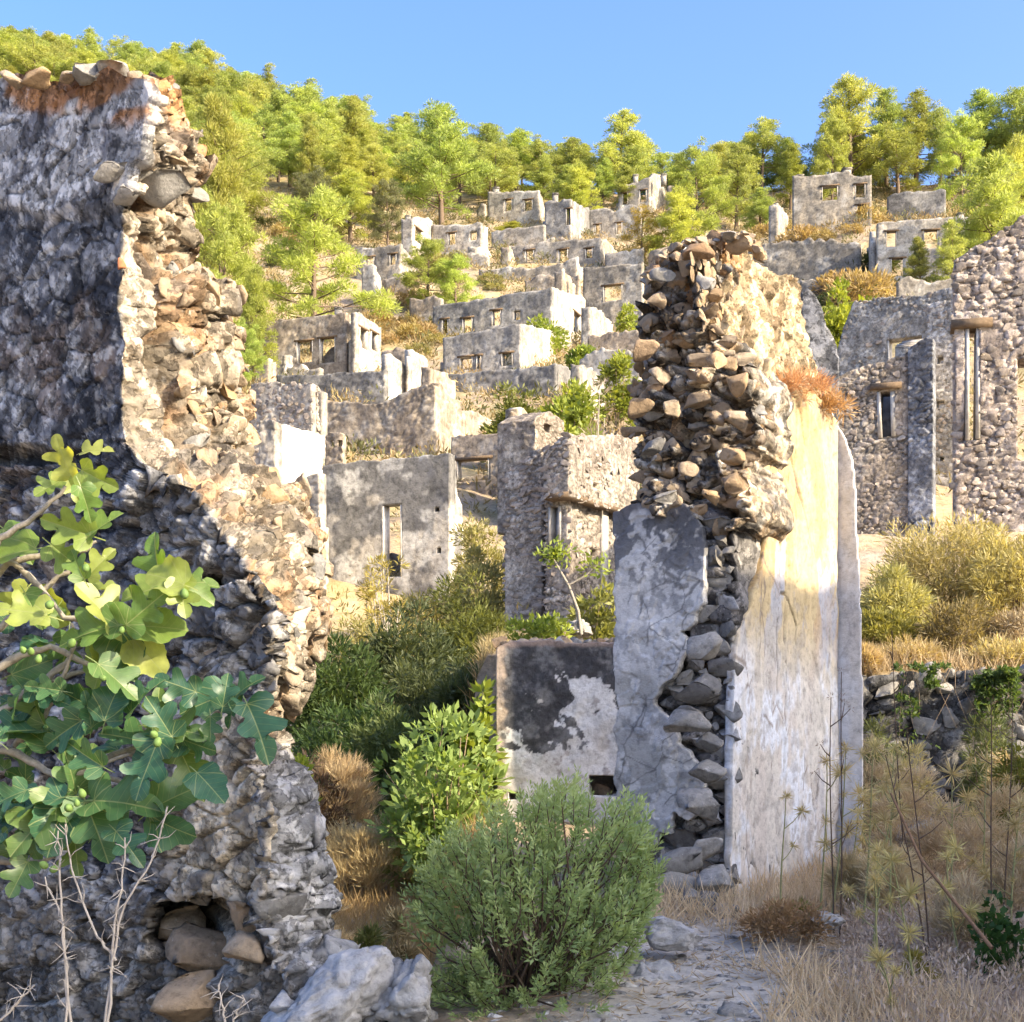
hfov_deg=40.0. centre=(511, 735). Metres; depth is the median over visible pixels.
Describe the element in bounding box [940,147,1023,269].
pine tree
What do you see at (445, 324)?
hillside shrub
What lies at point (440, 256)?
hillside shrub
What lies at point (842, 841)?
dry stalk
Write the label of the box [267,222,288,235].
hillside shrub
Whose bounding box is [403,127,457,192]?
pine tree
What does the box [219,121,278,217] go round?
pine tree
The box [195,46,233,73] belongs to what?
pine tree
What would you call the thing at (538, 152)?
pine tree
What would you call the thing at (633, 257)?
wall fragment
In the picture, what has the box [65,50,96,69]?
pine tree
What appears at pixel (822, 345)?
wall fragment
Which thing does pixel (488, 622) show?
shrub
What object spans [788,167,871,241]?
ruined house
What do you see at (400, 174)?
pine tree
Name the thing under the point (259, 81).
pine tree
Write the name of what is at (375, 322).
hillside shrub
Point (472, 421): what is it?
wall fragment
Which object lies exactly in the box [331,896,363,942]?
dry bush
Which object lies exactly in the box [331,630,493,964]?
gully grass
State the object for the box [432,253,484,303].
pine tree
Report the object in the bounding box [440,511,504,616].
shrub
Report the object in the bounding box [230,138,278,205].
pine tree
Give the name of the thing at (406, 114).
pine tree
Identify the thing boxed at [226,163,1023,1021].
ground
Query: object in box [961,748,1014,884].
fennel stalk
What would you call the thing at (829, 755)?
dry stalk
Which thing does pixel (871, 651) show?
dry bush
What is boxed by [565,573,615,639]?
shrub
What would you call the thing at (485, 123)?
pine tree
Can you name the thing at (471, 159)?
pine tree
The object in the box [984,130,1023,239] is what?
pine tree
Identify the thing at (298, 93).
pine tree
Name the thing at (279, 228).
hillside shrub
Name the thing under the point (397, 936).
dry bush
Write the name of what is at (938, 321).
ruined house
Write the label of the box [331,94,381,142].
pine tree
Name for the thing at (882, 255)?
ruined house
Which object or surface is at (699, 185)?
pine tree
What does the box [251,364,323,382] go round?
wall fragment
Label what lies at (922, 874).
dry stalk
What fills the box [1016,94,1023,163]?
pine tree
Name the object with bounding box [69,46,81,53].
pine tree
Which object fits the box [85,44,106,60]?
pine tree
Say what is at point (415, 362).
wall fragment
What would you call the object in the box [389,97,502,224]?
pine tree
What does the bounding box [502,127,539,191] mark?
pine tree
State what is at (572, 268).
ruined house
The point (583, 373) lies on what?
wall fragment
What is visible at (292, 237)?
hillside shrub
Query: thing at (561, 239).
wall fragment
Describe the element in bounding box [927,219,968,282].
pine tree
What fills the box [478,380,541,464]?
shrub
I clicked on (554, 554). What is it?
sapling
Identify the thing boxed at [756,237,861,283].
wall fragment
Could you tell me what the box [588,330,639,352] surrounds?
wall fragment
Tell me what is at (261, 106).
pine tree
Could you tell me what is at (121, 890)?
thorn stalk
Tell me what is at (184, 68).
pine tree
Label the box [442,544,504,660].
shrub
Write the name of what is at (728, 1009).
boulder
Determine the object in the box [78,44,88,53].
pine tree
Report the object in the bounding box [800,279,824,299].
wall fragment
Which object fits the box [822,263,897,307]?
hillside shrub
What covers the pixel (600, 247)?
ruined house
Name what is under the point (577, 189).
pine tree
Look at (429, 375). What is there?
wall fragment
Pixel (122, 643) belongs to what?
fig tree
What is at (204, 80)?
pine tree
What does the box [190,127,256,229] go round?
pine tree
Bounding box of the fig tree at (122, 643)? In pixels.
[0,434,287,897]
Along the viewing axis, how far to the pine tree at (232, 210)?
135.47 m
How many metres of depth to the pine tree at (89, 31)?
289.14 m
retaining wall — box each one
[276,354,404,403]
[448,363,570,396]
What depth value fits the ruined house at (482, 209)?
187.23 m
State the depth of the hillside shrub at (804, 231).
131.63 m
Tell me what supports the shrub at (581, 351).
on the ground at (870, 551)
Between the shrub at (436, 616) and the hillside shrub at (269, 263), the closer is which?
the shrub at (436, 616)
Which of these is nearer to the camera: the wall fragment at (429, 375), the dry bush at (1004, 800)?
the dry bush at (1004, 800)
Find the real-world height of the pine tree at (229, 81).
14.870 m
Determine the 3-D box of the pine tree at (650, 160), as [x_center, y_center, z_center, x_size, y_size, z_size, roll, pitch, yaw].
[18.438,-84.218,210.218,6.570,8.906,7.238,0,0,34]
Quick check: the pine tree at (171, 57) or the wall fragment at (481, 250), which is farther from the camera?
the pine tree at (171, 57)
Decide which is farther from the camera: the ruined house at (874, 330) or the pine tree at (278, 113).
the pine tree at (278, 113)
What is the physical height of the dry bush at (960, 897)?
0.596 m
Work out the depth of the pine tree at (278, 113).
223.90 m
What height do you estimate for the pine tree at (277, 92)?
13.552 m
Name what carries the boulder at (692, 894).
on the ground at (870, 551)
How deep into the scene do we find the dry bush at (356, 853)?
14.11 m
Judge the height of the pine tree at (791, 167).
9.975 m
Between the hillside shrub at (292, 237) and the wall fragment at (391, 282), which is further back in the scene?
the hillside shrub at (292, 237)
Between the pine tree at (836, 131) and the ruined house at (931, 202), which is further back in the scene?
the pine tree at (836, 131)
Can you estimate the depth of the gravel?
6.76 m
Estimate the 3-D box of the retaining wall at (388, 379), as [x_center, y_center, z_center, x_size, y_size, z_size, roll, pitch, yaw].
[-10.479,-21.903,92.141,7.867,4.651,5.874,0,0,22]
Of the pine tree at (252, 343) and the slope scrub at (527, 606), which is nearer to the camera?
the slope scrub at (527, 606)
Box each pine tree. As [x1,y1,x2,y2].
[0,29,30,73]
[0,32,69,80]
[0,50,12,77]
[1,24,20,44]
[1,65,20,77]
[10,26,47,45]
[13,33,28,70]
[32,40,55,49]
[35,51,72,81]
[38,29,64,48]
[43,38,97,62]
[48,46,77,78]
[56,33,76,70]
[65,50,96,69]
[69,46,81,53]
[73,25,107,59]
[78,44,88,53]
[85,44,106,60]
[100,34,135,59]
[112,42,141,61]
[118,58,136,70]
[122,41,150,61]
[127,52,159,72]
[141,59,177,78]
[143,71,164,77]
[145,47,177,64]
[149,55,180,84]
[161,47,187,82]
[165,42,184,57]
[174,62,202,97]
[176,38,207,58]
[177,53,208,77]
[178,51,197,64]
[178,65,188,88]
[181,95,199,128]
[182,84,236,111]
[187,68,220,95]
[188,93,201,113]
[190,103,205,127]
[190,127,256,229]
[191,90,203,102]
[191,119,206,127]
[192,89,255,294]
[193,185,268,351]
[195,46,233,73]
[195,90,225,119]
[201,110,287,182]
[201,181,257,272]
[206,70,253,101]
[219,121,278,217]
[224,65,238,76]
[226,93,269,149]
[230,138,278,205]
[234,90,254,106]
[235,98,264,125]
[236,74,270,104]
[236,317,268,391]
[237,262,281,381]
[238,70,253,89]
[247,103,283,175]
[249,79,271,103]
[250,105,271,124]
[251,89,270,106]
[255,62,281,91]
[257,86,296,114]
[257,183,401,352]
[261,109,284,137]
[262,123,287,182]
[263,110,305,186]
[265,100,312,148]
[269,81,338,111]
[279,84,287,91]
[279,102,298,114]
[286,121,340,189]
[292,77,322,101]
[294,123,331,201]
[297,107,355,173]
[297,111,330,139]
[307,102,329,123]
[321,168,384,241]
[323,96,340,107]
[324,135,377,200]
[325,94,380,142]
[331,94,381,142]
[333,94,381,149]
[340,94,384,130]
[353,127,387,165]
[354,143,396,199]
[363,144,397,188]
[370,119,387,140]
[379,135,388,145]
[380,114,422,144]
[381,130,405,184]
[381,144,430,205]
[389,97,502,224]
[389,122,411,148]
[393,233,460,307]
[402,112,418,149]
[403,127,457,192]
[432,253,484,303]
[437,149,481,203]
[452,137,480,188]
[460,124,515,145]
[467,141,524,196]
[467,142,512,200]
[469,140,501,190]
[477,121,511,143]
[485,145,522,191]
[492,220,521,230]
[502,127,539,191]
[517,133,562,187]
[522,153,559,202]
[546,142,567,184]
[547,163,582,200]
[550,136,598,190]
[558,136,586,178]
[558,160,604,209]
[563,142,598,189]
[586,108,661,184]
[590,158,618,205]
[612,164,641,205]
[613,145,659,199]
[622,143,659,171]
[641,184,705,255]
[643,136,745,238]
[647,151,673,184]
[663,153,697,190]
[692,150,729,209]
[698,139,737,190]
[709,141,765,230]
[721,141,743,189]
[734,187,776,237]
[736,115,787,187]
[738,139,781,191]
[759,136,811,191]
[773,142,807,209]
[800,122,875,183]
[808,111,852,199]
[809,71,894,176]
[853,86,914,187]
[856,163,891,186]
[861,123,929,192]
[878,87,959,182]
[901,235,937,281]
[922,105,965,184]
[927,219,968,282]
[931,108,985,205]
[934,134,979,184]
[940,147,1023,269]
[955,86,1012,176]
[980,86,1023,167]
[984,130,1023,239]
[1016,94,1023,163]
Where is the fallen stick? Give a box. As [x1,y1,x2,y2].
[890,793,993,949]
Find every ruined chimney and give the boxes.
[257,358,276,382]
[325,432,345,465]
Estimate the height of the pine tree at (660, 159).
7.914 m
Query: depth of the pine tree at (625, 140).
202.83 m
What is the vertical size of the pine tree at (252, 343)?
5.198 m
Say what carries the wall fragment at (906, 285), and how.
on the ground at (870, 551)
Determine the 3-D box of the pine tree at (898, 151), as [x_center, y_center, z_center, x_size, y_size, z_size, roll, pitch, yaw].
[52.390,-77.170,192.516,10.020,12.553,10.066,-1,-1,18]
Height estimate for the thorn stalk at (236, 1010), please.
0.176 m
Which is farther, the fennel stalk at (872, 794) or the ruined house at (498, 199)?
the ruined house at (498, 199)
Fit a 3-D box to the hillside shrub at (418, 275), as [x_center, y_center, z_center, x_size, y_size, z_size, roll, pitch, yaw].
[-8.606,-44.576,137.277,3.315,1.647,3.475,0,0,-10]
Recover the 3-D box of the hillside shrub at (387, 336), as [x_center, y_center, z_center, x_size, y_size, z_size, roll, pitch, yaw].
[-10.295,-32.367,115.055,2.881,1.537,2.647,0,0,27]
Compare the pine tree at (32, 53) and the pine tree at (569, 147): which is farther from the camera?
the pine tree at (32, 53)
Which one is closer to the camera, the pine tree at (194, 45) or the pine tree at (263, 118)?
the pine tree at (263, 118)
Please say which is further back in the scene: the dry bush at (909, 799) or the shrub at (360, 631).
the shrub at (360, 631)
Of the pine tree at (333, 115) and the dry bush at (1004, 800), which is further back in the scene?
the pine tree at (333, 115)
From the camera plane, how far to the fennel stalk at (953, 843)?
7.20 m
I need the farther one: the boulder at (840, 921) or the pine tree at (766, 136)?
the pine tree at (766, 136)
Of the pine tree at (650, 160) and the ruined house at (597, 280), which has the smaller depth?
the ruined house at (597, 280)
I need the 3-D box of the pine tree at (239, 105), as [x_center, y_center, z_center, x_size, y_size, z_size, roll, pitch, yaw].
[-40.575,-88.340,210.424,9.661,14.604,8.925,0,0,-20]
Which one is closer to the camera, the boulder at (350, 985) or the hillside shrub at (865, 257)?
the boulder at (350, 985)
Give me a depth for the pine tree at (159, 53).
274.10 m
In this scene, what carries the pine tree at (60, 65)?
on the ground at (870, 551)
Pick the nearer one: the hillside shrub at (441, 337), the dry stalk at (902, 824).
the dry stalk at (902, 824)
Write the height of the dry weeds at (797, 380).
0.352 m
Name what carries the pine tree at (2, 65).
on the ground at (870, 551)
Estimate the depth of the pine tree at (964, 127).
183.36 m
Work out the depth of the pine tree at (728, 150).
205.50 m
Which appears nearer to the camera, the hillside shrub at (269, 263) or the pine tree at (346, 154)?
the hillside shrub at (269, 263)
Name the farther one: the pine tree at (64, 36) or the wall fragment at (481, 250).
the pine tree at (64, 36)
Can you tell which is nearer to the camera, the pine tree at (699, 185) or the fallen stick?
the fallen stick
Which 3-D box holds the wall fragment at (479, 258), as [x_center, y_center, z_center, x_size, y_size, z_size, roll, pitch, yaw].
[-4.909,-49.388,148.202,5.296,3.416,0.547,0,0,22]
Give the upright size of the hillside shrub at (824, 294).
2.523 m
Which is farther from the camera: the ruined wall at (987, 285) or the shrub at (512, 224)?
the shrub at (512, 224)
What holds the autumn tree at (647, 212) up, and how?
on the ground at (870, 551)
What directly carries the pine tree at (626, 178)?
on the ground at (870, 551)
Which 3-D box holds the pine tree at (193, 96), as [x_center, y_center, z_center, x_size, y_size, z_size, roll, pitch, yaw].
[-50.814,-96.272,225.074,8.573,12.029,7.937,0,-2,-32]
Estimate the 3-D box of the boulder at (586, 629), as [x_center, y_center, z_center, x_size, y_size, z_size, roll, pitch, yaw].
[0.736,-1.183,15.709,0.317,0.244,0.218,0,0,-37]
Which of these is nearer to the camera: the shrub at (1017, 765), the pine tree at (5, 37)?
the shrub at (1017, 765)
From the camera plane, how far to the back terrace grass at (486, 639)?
17.19 m
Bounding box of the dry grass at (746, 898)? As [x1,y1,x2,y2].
[639,829,1023,1021]
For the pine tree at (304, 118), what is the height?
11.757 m
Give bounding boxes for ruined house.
[249,306,350,374]
[249,381,327,464]
[258,419,328,584]
[322,453,466,602]
[328,383,465,457]
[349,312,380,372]
[354,243,415,280]
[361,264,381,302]
[401,215,432,257]
[432,287,585,344]
[433,222,489,253]
[440,323,571,373]
[451,433,496,496]
[477,203,486,223]
[479,256,582,285]
[487,187,544,223]
[491,225,554,248]
[510,238,616,266]
[543,193,589,239]
[583,262,643,331]
[589,204,653,238]
[616,173,667,214]
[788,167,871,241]
[837,287,951,407]
[839,337,935,537]
[867,212,969,284]
[887,189,945,221]
[925,300,951,486]
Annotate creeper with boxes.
[892,661,1023,752]
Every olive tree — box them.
[291,165,337,223]
[359,178,412,244]
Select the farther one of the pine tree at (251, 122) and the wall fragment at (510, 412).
the pine tree at (251, 122)
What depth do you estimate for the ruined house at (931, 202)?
134.66 m
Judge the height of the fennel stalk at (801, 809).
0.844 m
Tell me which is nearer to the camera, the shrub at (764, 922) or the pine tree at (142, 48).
the shrub at (764, 922)
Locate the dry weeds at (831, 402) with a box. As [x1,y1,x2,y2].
[809,377,860,423]
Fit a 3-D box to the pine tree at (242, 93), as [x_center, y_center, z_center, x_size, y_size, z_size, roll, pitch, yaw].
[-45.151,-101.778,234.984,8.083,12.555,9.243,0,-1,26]
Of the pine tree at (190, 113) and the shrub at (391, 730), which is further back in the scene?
the pine tree at (190, 113)
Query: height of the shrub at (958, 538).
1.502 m
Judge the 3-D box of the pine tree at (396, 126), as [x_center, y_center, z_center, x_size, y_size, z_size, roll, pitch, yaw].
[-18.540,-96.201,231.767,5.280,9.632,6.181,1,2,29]
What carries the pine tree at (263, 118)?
on the ground at (870, 551)
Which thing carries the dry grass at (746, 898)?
on the ground at (870, 551)
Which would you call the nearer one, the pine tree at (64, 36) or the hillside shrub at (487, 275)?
the hillside shrub at (487, 275)
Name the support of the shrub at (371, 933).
on the ground at (870, 551)
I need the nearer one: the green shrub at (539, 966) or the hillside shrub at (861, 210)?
the green shrub at (539, 966)
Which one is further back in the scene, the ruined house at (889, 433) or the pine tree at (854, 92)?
the pine tree at (854, 92)
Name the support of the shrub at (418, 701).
on the ground at (870, 551)
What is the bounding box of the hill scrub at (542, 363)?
[232,175,1023,505]
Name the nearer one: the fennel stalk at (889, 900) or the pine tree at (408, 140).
the fennel stalk at (889, 900)
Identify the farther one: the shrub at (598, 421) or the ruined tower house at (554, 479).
the shrub at (598, 421)
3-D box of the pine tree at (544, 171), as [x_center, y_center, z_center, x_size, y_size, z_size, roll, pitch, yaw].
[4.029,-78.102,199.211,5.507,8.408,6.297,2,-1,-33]
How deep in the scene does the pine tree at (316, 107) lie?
225.74 m
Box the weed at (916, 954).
[892,945,941,989]
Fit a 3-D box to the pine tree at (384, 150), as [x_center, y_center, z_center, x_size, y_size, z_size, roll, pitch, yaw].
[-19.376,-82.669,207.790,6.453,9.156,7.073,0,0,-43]
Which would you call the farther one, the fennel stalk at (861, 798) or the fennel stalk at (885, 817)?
the fennel stalk at (861, 798)
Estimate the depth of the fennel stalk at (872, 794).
8.30 m
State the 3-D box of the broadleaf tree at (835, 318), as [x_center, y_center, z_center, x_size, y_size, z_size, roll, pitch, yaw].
[14.560,-17.438,61.941,3.434,5.438,3.733,0,0,-45]
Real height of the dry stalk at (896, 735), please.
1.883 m
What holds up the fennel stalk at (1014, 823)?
on the ground at (870, 551)
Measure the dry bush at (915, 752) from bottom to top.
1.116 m
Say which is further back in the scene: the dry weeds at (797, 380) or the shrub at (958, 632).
the shrub at (958, 632)
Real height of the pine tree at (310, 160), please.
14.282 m
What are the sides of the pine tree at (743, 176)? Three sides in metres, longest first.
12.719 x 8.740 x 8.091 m
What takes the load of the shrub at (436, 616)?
on the ground at (870, 551)
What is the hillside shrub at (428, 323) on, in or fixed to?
on the ground at (870, 551)
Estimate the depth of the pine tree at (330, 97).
243.40 m
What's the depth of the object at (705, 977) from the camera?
6.88 m
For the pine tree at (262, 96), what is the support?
on the ground at (870, 551)
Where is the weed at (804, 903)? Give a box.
[768,895,818,930]
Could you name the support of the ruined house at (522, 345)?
on the ground at (870, 551)
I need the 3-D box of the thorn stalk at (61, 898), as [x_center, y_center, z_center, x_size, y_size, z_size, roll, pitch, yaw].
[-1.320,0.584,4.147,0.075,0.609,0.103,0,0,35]
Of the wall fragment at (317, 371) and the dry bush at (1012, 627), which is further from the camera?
the wall fragment at (317, 371)
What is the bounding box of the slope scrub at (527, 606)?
[328,386,1023,655]
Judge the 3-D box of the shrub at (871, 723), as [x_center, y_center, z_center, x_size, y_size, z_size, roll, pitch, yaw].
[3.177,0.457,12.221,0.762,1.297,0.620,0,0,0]
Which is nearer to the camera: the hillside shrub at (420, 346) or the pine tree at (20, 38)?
the hillside shrub at (420, 346)
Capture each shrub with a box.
[250,215,269,226]
[261,217,278,226]
[265,256,276,265]
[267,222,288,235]
[268,223,293,235]
[285,629,397,759]
[286,234,299,241]
[291,749,322,804]
[292,685,431,815]
[329,610,385,669]
[333,691,436,834]
[336,597,478,715]
[338,646,475,771]
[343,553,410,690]
[349,920,387,948]
[361,307,398,323]
[368,316,387,332]
[378,321,392,330]
[379,587,461,669]
[381,330,402,344]
[389,319,410,328]
[390,320,429,339]
[394,287,431,305]
[397,764,672,1021]
[404,319,439,337]
[405,313,424,322]
[405,342,432,355]
[408,567,518,687]
[413,269,438,282]
[419,320,437,331]
[421,333,448,344]
[423,316,446,333]
[426,653,479,758]
[427,252,452,265]
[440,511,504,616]
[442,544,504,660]
[446,249,469,261]
[476,279,487,285]
[477,271,503,281]
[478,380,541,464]
[482,281,506,290]
[526,313,571,356]
[537,378,608,435]
[564,341,595,369]
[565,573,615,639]
[579,376,642,487]
[594,349,641,434]
[614,302,638,332]
[733,894,837,946]
[748,222,768,237]
[770,223,824,242]
[785,223,791,230]
[807,227,839,240]
[809,267,880,300]
[810,223,826,232]
[815,293,834,310]
[818,276,879,305]
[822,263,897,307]
[835,223,864,233]
[848,203,892,222]
[858,250,902,273]
[860,507,1023,616]
[860,560,940,634]
[862,602,921,648]
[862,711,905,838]
[863,717,915,842]
[874,206,886,215]
[911,592,1009,657]
[951,521,1023,641]
[954,702,1016,826]
[987,740,1023,846]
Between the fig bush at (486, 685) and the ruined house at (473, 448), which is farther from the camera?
the ruined house at (473, 448)
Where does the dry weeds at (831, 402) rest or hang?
on the ruined wall at (737, 631)
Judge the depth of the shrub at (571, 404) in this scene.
63.75 m
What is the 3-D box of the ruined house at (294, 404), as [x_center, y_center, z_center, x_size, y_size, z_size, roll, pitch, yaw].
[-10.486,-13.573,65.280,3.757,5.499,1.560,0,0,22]
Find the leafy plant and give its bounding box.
[505,609,578,639]
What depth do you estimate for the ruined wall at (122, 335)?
7.12 m
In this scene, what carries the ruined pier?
on the ground at (870, 551)
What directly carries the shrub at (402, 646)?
on the ground at (870, 551)
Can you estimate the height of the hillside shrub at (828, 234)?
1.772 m
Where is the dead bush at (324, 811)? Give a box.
[295,745,357,889]
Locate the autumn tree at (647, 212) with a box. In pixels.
[620,202,662,265]
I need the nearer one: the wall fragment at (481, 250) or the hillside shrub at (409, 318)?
the hillside shrub at (409, 318)
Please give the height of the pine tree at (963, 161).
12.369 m
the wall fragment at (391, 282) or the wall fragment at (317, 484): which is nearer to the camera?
the wall fragment at (317, 484)
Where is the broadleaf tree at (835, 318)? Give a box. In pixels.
[822,277,877,348]
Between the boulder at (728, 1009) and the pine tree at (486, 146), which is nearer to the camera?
the boulder at (728, 1009)
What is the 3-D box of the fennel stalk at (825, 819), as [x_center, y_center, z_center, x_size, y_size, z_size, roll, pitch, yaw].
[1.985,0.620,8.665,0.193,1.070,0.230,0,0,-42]
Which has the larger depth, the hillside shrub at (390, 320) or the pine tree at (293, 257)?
the hillside shrub at (390, 320)
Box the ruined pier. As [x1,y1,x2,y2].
[282,355,292,373]
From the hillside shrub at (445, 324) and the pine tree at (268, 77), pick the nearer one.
the hillside shrub at (445, 324)
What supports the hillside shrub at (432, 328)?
on the ground at (870, 551)
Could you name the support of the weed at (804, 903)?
on the ground at (870, 551)
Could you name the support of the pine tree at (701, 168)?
on the ground at (870, 551)
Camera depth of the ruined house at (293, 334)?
105.01 m
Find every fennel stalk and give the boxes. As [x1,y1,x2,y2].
[779,790,809,898]
[814,739,870,912]
[817,751,851,910]
[836,840,888,972]
[845,739,891,933]
[847,780,875,856]
[860,767,914,948]
[862,738,904,936]
[864,944,903,1021]
[867,847,925,995]
[931,755,982,932]
[932,832,981,973]
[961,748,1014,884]
[976,792,1023,921]
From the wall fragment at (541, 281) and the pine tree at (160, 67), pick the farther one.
the pine tree at (160, 67)
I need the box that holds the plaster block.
[492,635,618,823]
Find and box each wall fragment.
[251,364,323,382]
[307,472,325,588]
[381,347,404,364]
[382,277,411,294]
[405,349,427,391]
[409,296,443,323]
[421,367,455,398]
[445,251,489,268]
[462,410,491,434]
[468,247,490,255]
[500,246,515,265]
[505,407,526,418]
[525,274,580,294]
[546,237,583,241]
[554,268,575,294]
[570,364,604,421]
[579,347,641,409]
[581,307,612,344]
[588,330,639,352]
[605,247,644,268]
[667,185,692,211]
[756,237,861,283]
[769,203,787,242]
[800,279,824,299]
[800,289,838,425]
[896,276,951,296]
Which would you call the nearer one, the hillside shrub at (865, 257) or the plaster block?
the plaster block
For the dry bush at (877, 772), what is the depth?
11.17 m
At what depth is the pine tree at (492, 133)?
225.47 m
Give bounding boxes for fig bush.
[363,699,517,896]
[450,675,509,799]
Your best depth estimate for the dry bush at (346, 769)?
15.12 m
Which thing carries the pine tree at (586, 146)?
on the ground at (870, 551)
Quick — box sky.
[0,0,1023,194]
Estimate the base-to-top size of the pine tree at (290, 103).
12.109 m
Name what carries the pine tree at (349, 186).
on the ground at (870, 551)
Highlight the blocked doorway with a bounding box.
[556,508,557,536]
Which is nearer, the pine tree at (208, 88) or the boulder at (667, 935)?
the boulder at (667, 935)
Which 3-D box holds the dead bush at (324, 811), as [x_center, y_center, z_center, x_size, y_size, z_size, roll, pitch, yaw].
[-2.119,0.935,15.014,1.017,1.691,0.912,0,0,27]
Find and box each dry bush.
[312,742,385,889]
[325,807,423,902]
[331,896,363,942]
[380,900,421,961]
[814,846,886,916]
[851,842,936,920]
[862,641,890,675]
[862,733,909,853]
[866,760,960,863]
[873,739,942,842]
[876,631,949,669]
[906,791,1000,893]
[911,866,1015,958]
[955,778,1023,880]
[961,628,1023,668]
[969,831,1023,924]
[970,747,1022,844]
[973,603,1023,650]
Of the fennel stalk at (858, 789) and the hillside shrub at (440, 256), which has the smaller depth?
the fennel stalk at (858, 789)
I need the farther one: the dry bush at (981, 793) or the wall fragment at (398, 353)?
the wall fragment at (398, 353)
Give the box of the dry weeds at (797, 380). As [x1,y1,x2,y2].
[776,362,843,406]
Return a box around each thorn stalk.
[0,973,35,1021]
[33,877,73,1021]
[45,831,76,1021]
[55,821,116,960]
[99,831,135,1021]
[106,806,175,1021]
[200,976,237,1021]
[229,991,254,1021]
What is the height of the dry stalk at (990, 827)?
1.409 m
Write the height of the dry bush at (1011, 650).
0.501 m
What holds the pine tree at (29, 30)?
on the ground at (870, 551)
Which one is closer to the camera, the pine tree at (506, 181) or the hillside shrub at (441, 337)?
the hillside shrub at (441, 337)
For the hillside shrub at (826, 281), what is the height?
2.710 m
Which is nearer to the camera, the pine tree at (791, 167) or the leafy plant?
the leafy plant
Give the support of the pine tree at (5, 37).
on the ground at (870, 551)
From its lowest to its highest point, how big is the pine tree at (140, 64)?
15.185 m
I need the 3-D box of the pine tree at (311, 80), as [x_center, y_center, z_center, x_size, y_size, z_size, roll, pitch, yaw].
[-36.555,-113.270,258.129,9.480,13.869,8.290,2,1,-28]
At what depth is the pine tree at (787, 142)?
203.20 m
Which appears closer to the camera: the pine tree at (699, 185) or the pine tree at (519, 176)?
the pine tree at (699, 185)
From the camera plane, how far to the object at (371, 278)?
130.30 m
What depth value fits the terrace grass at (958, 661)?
13.30 m
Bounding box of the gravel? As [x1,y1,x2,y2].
[485,905,966,1021]
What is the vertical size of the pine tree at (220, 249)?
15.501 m
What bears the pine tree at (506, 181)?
on the ground at (870, 551)
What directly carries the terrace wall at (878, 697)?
on the ground at (870, 551)
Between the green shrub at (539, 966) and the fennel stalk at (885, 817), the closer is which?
the green shrub at (539, 966)
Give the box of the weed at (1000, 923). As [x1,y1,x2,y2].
[967,890,1023,981]
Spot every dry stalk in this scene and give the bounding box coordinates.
[811,692,857,932]
[835,667,852,935]
[881,750,936,965]
[886,629,912,911]
[902,725,942,958]
[964,698,995,904]
[986,698,1023,905]
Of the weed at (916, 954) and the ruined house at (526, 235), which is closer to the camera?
the weed at (916, 954)
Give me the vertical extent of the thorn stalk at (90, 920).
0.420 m
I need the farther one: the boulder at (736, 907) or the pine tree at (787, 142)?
the pine tree at (787, 142)
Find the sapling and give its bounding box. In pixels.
[533,534,613,634]
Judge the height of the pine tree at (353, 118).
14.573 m
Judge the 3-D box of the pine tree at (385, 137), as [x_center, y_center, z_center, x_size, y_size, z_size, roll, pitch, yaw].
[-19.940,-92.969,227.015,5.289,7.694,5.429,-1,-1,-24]
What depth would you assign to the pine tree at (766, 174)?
205.74 m
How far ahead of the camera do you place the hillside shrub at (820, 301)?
85.41 m
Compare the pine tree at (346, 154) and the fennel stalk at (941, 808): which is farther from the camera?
the pine tree at (346, 154)
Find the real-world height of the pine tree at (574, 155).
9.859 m
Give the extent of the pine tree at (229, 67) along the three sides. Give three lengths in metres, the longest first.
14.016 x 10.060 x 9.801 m
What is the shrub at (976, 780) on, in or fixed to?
on the ground at (870, 551)
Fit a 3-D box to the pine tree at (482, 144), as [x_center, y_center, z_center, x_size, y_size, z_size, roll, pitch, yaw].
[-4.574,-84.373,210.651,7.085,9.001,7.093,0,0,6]
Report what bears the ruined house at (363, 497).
on the ground at (870, 551)
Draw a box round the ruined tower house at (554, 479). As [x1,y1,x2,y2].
[497,411,639,631]
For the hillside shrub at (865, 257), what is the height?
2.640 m
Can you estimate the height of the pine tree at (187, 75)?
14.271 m
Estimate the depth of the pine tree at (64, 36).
277.50 m
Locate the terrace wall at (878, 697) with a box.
[862,662,1023,834]
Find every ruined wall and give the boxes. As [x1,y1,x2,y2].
[0,59,438,1021]
[613,230,862,897]
[949,215,1023,533]
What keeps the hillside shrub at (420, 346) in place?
on the ground at (870, 551)
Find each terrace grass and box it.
[461,626,598,806]
[861,585,1023,828]
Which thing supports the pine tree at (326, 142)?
on the ground at (870, 551)
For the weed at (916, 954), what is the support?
on the ground at (870, 551)
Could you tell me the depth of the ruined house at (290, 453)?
51.06 m
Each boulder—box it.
[260,945,394,1021]
[370,954,432,1021]
[567,619,592,639]
[623,959,682,980]
[644,916,703,951]
[681,888,718,912]
[710,903,738,915]
[717,1000,751,1017]
[810,911,845,929]
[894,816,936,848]
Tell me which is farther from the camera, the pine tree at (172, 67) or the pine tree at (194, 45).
the pine tree at (194, 45)

